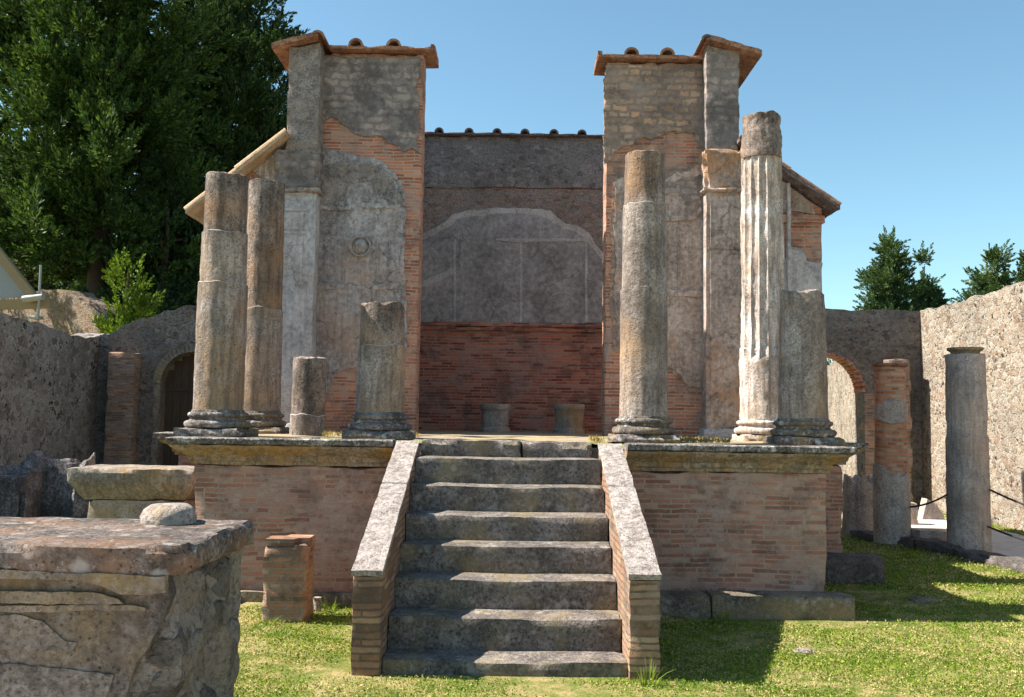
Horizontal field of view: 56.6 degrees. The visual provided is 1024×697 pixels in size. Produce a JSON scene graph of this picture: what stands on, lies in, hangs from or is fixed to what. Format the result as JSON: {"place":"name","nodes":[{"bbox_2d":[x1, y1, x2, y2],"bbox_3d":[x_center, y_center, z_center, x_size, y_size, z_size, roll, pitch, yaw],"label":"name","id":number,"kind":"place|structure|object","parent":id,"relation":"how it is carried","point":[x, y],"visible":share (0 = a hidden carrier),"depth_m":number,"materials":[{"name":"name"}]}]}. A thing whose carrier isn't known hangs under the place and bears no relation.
{"place":"outdoors","nodes":[
{"label":"outdoors","id":0,"kind":"place"},
{"bbox_2d":[34,269,119,304],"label":"tree","id":1,"kind":"object","parent":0,"point":[47,286],"visible":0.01,"depth_m":49.54,"materials":[{"name":"green plant"}]},
{"bbox_2d":[0,0,1023,362],"label":"sky","id":2,"kind":"structure","parent":0,"point":[909,114],"materials":[{"name":"blue"}]},
{"bbox_2d":[234,435,1023,696],"bbox_3d":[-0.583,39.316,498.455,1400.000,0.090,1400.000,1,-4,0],"label":"ground","id":3,"kind":"structure","parent":0,"point":[543,686],"depth_m":7.33,"materials":[{"name":"green plant"}]},
{"bbox_2d":[0,459,44,517],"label":"stone block","id":4,"kind":"structure","parent":3,"relation":"on","point":[21,487],"depth_m":13.02,"materials":[{"name":"grey stone"}]},
{"bbox_2d":[0,247,52,321],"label":"timber shelter","id":5,"kind":"object","parent":3,"relation":"on","point":[14,282],"visible":0.92,"depth_m":24.32,"materials":[{"name":"wood"}]},
{"bbox_2d":[0,312,106,465],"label":"court wall","id":6,"kind":"structure","parent":3,"relation":"on","point":[48,386],"depth_m":18.16,"materials":[{"name":"grey stone"}]},
{"bbox_2d":[0,289,119,334],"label":"wall","id":7,"kind":"structure","parent":3,"relation":"on","point":[69,312],"depth_m":25.70,"materials":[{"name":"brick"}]},
{"bbox_2d":[27,451,94,517],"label":"stone block","id":8,"kind":"structure","parent":3,"relation":"on","point":[57,490],"depth_m":13.49,"materials":[{"name":"grey stone"}]},
{"bbox_2d":[0,3,122,290],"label":"cypress tree","id":9,"kind":"object","parent":3,"relation":"on","point":[10,32],"visible":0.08,"depth_m":31.65,"materials":[{"name":"green plant"}]},
{"bbox_2d":[36,276,121,307],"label":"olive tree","id":10,"kind":"object","parent":3,"relation":"on","point":[107,298],"depth_m":55.58,"materials":[{"name":"green plant"}]},
{"bbox_2d":[70,488,88,517],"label":"stone block","id":11,"kind":"structure","parent":3,"relation":"on","point":[79,506],"depth_m":13.16,"materials":[{"name":"grey stone"}]},
{"bbox_2d":[0,0,250,297],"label":"cypress tree","id":12,"kind":"object","parent":3,"relation":"on","point":[113,105],"visible":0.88,"depth_m":28.36,"materials":[{"name":"green plant"}]},
{"bbox_2d":[0,517,253,696],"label":"stone altar","id":13,"kind":"object","parent":3,"relation":"on","point":[103,607],"visible":0.99,"depth_m":3.64,"materials":[{"name":"stone"}]},
{"bbox_2d":[140,503,196,524],"bbox_3d":[-1.612,0.777,4.471,0.257,0.092,0.268,1,-4,0],"label":"altar stone","id":14,"kind":"object","parent":13,"relation":"on","point":[170,514],"visible":0.98,"depth_m":4.38,"materials":[{"name":"beige stone"}]},
{"bbox_2d":[88,247,165,333],"bbox_3d":[-10.039,0.400,24.445,2.360,6.158,2.222,1,-4,0],"label":"green shrub","id":15,"kind":"object","parent":3,"relation":"on","point":[125,316],"visible":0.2,"depth_m":24.52,"materials":[{"name":"green plant"}]},
{"bbox_2d":[67,464,195,518],"bbox_3d":[-3.971,1.911,10.231,1.373,1.280,0.806,1,-4,0],"label":"side altar","id":16,"kind":"object","parent":3,"relation":"on","point":[129,491],"visible":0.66,"depth_m":9.91,"materials":[{"name":"stone"}]},
{"bbox_2d":[76,145,206,322],"bbox_3d":[-10.843,-1.328,29.611,5.403,10.352,5.489,1,-4,0],"label":"cypress tree","id":17,"kind":"object","parent":3,"relation":"on","point":[178,200],"visible":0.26,"depth_m":29.28,"materials":[{"name":"green plant"}]},
{"bbox_2d":[94,305,298,464],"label":"arched wall","id":18,"kind":"structure","parent":3,"relation":"on","point":[138,358],"depth_m":20.36,"materials":[{"name":"stone"}]},
{"bbox_2d":[163,354,194,465],"bbox_3d":[-6.890,1.675,20.627,1.321,3.112,0.084,1,-4,0],"label":"wooden door","id":19,"kind":"structure","parent":18,"relation":"attached to","point":[179,393],"depth_m":20.66,"materials":[{"name":"brown wood"}]},
{"bbox_2d":[142,0,309,295],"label":"cypress tree","id":20,"kind":"object","parent":3,"relation":"on","point":[257,101],"visible":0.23,"depth_m":33.03,"materials":[{"name":"green plant"}]},
{"bbox_2d":[259,615,283,624],"bbox_3d":[-2.074,2.319,8.150,0.245,0.098,0.174,3,-5,-31],"label":"grass tuft","id":21,"kind":"object","parent":3,"relation":"on","point":[267,623],"visible":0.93,"depth_m":8.14,"materials":[{"name":"green plant"}]},
{"bbox_2d":[262,534,314,622],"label":"brick pillar","id":22,"kind":"structure","parent":3,"relation":"on","point":[288,573],"depth_m":8.26,"materials":[{"name":"brown brick"}]},
{"bbox_2d":[313,596,321,611],"bbox_3d":[-1.791,2.360,8.736,0.076,0.153,0.082,1,-4,0],"label":"white stone","id":23,"kind":"object","parent":3,"relation":"on","point":[317,602],"visible":0.76,"depth_m":8.70,"materials":[{"name":"white stone"}]},
{"bbox_2d":[322,596,340,609],"bbox_3d":[-1.712,2.365,8.857,0.309,0.123,0.170,1,-4,0],"label":"grass tuft","id":24,"kind":"object","parent":3,"relation":"on","point":[334,604],"visible":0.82,"depth_m":8.85,"materials":[{"name":"green plant"}]},
{"bbox_2d":[351,439,661,679],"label":"stone staircase","id":25,"kind":"structure","parent":3,"relation":"on","point":[489,557],"depth_m":7.34,"materials":[{"name":"stone"}]},
{"bbox_2d":[152,430,885,620],"bbox_3d":[0.025,2.020,12.859,8.587,1.715,7.872,1,-4,0],"label":"temple podium","id":26,"kind":"object","parent":3,"relation":"on","point":[744,530],"visible":0.52,"depth_m":9.24,"materials":[{"name":"brick"}]},
{"bbox_2d":[173,171,258,437],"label":"broken column","id":27,"kind":"structure","parent":26,"relation":"on","point":[217,410],"depth_m":9.64,"materials":[{"name":"stone"}]},
{"bbox_2d":[243,178,289,433],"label":"broken column","id":28,"kind":"structure","parent":26,"relation":"on","point":[263,355],"depth_m":11.29,"materials":[{"name":"stone"}]},
{"bbox_2d":[289,356,325,435],"bbox_3d":[-2.267,0.529,10.586,0.396,0.887,0.392,1,-4,0],"label":"column stump","id":29,"kind":"object","parent":26,"relation":"on","point":[307,414],"visible":0.99,"depth_m":10.43,"materials":[{"name":"grey stone"}]},
{"bbox_2d":[342,301,415,440],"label":"broken column","id":30,"kind":"structure","parent":26,"relation":"on","point":[380,398],"depth_m":9.59,"materials":[{"name":"stone"}]},
{"bbox_2d":[479,404,510,431],"bbox_3d":[-0.273,1.135,15.424,0.509,0.464,0.516,1,-4,0],"label":"stone pedestal","id":31,"kind":"object","parent":26,"relation":"on","point":[494,417],"visible":0.94,"depth_m":15.23,"materials":[{"name":"grey stone"}]},
{"bbox_2d":[184,30,841,438],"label":"ruined temple","id":32,"kind":"structure","parent":26,"relation":"on","point":[490,262],"depth_m":13.23,"materials":[{"name":"brick"}]},
{"bbox_2d":[322,430,763,442],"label":"dry grass","id":33,"kind":"structure","parent":26,"relation":"on","point":[700,439],"depth_m":9.82,"materials":[{"name":"plant"}]},
{"bbox_2d":[553,404,584,433],"bbox_3d":[0.925,1.145,15.428,0.517,0.480,0.512,1,-4,0],"label":"stone pedestal","id":34,"kind":"object","parent":26,"relation":"on","point":[569,418],"visible":0.99,"depth_m":15.23,"materials":[{"name":"grey stone"}]},
{"bbox_2d":[608,150,680,443],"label":"broken column","id":35,"kind":"structure","parent":26,"relation":"on","point":[643,409],"depth_m":9.66,"materials":[{"name":"stone"}]},
{"bbox_2d":[732,110,784,440],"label":"fluted column","id":36,"kind":"structure","parent":26,"relation":"on","point":[762,246],"depth_m":11.32,"materials":[{"name":"white stone"}]},
{"bbox_2d":[763,289,846,446],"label":"broken column","id":37,"kind":"structure","parent":26,"relation":"on","point":[803,417],"depth_m":9.60,"materials":[{"name":"stone"}]},
{"bbox_2d":[628,655,675,686],"bbox_3d":[0.945,2.171,6.416,0.340,0.222,0.209,1,-4,0],"label":"grass tuft","id":38,"kind":"object","parent":3,"relation":"on","point":[641,680],"visible":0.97,"depth_m":6.43,"materials":[{"name":"green plant"}]},
{"bbox_2d":[714,611,730,619],"bbox_3d":[1.912,2.417,8.652,0.255,0.095,0.159,1,-4,0],"label":"grass tuft","id":39,"kind":"object","parent":3,"relation":"on","point":[726,615],"visible":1,"depth_m":8.64,"materials":[{"name":"green plant"}]},
{"bbox_2d":[793,647,814,654],"bbox_3d":[2.350,2.435,7.642,0.159,0.040,0.152,-3,-6,39],"label":"flat stone","id":40,"kind":"object","parent":3,"relation":"on","point":[804,650],"visible":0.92,"depth_m":7.61,"materials":[{"name":"white stone"}]},
{"bbox_2d":[730,308,922,508],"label":"arched wall","id":41,"kind":"structure","parent":3,"relation":"on","point":[859,343],"depth_m":20.66,"materials":[{"name":"stone"}]},
{"bbox_2d":[827,360,854,477],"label":"street wall","id":42,"kind":"structure","parent":3,"relation":"on","point":[841,403],"depth_m":25.63,"materials":[{"name":"beige stone"}]},
{"bbox_2d":[850,530,872,541],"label":"kerb block","id":43,"kind":"structure","parent":3,"relation":"on","point":[865,535],"depth_m":14.82,"materials":[{"name":"grey stone"}]},
{"bbox_2d":[827,225,941,364],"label":"conifer tree","id":44,"kind":"object","parent":3,"relation":"on","point":[888,276],"visible":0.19,"depth_m":45.88,"materials":[{"name":"green plant"}]},
{"bbox_2d":[871,363,910,545],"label":"portico column","id":45,"kind":"structure","parent":3,"relation":"on","point":[891,503],"depth_m":14.24,"materials":[{"name":"brick"}]},
{"bbox_2d":[897,536,925,548],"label":"kerb block","id":46,"kind":"structure","parent":3,"relation":"on","point":[908,541],"depth_m":13.93,"materials":[{"name":"grey stone"}]},
{"bbox_2d":[911,502,918,524],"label":"stone block","id":47,"kind":"structure","parent":3,"relation":"on","point":[914,515],"depth_m":16.84,"materials":[{"name":"beige stone"}]},
{"bbox_2d":[907,596,941,603],"bbox_3d":[4.311,2.644,9.939,0.344,0.066,0.387,1,-4,0],"label":"flat stone","id":48,"kind":"object","parent":3,"relation":"on","point":[920,600],"visible":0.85,"depth_m":9.87,"materials":[{"name":"grey stone"}]},
{"bbox_2d":[911,528,946,540],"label":"stone block","id":49,"kind":"structure","parent":3,"relation":"on","point":[940,534],"depth_m":13.95,"materials":[{"name":"grey stone"}]},
{"bbox_2d":[908,240,950,308],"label":"conifer tree","id":50,"kind":"object","parent":3,"relation":"on","point":[935,291],"visible":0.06,"depth_m":46.96,"materials":[{"name":"green plant"}]},
{"bbox_2d":[917,498,944,519],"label":"stone block","id":51,"kind":"structure","parent":3,"relation":"on","point":[931,511],"depth_m":17.83,"materials":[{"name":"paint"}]},
{"bbox_2d":[914,538,962,557],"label":"kerb block","id":52,"kind":"structure","parent":3,"relation":"on","point":[936,545],"depth_m":13.34,"materials":[{"name":"grey stone"}]},
{"bbox_2d":[945,347,991,551],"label":"portico column","id":53,"kind":"structure","parent":3,"relation":"on","point":[968,504],"depth_m":13.13,"materials":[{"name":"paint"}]},
{"bbox_2d":[910,493,947,507],"bbox_3d":[6.015,2.217,13.827,0.028,0.309,1.119,2,-4,-9],"label":"barrier rope","id":54,"kind":"object","parent":53,"relation":"attached to","point":[935,500],"visible":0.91,"depth_m":13.70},
{"bbox_2d":[987,526,1023,540],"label":"barrier rope","id":55,"kind":"object","parent":53,"relation":"attached to","point":[1013,536],"visible":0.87,"depth_m":12.45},
{"bbox_2d":[990,489,1023,505],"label":"barrier rope","id":56,"kind":"object","parent":53,"relation":"attached to","point":[1004,496],"visible":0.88,"depth_m":12.55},
{"bbox_2d":[920,281,1023,530],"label":"court wall","id":57,"kind":"structure","parent":3,"relation":"on","point":[992,323],"depth_m":17.58,"materials":[{"name":"beige stone"}]},
{"bbox_2d":[954,549,1008,566],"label":"kerb block","id":58,"kind":"structure","parent":3,"relation":"on","point":[982,557],"depth_m":12.51,"materials":[{"name":"grey stone"}]},
{"bbox_2d":[948,238,1021,302],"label":"conifer tree","id":59,"kind":"object","parent":3,"relation":"on","point":[988,280],"visible":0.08,"depth_m":42.19,"materials":[{"name":"green plant"}]},
{"bbox_2d":[995,556,1023,574],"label":"kerb block","id":60,"kind":"structure","parent":3,"relation":"on","point":[1014,564],"depth_m":11.84,"materials":[{"name":"grey stone"}]},
{"bbox_2d":[1000,249,1023,283],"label":"conifer tree","id":61,"kind":"object","parent":3,"relation":"on","point":[1020,274],"visible":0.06,"depth_m":43.40,"materials":[{"name":"green plant"}]},
{"bbox_2d":[842,474,873,535],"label":"wall","id":62,"kind":"structure","parent":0,"point":[857,510],"depth_m":15.35,"materials":[{"name":"grey stone"}]},
{"bbox_2d":[911,518,1023,556],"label":"path","id":63,"kind":"structure","parent":0,"point":[1006,545],"depth_m":14.71,"materials":[{"name":"grey concrete"}]}
]}

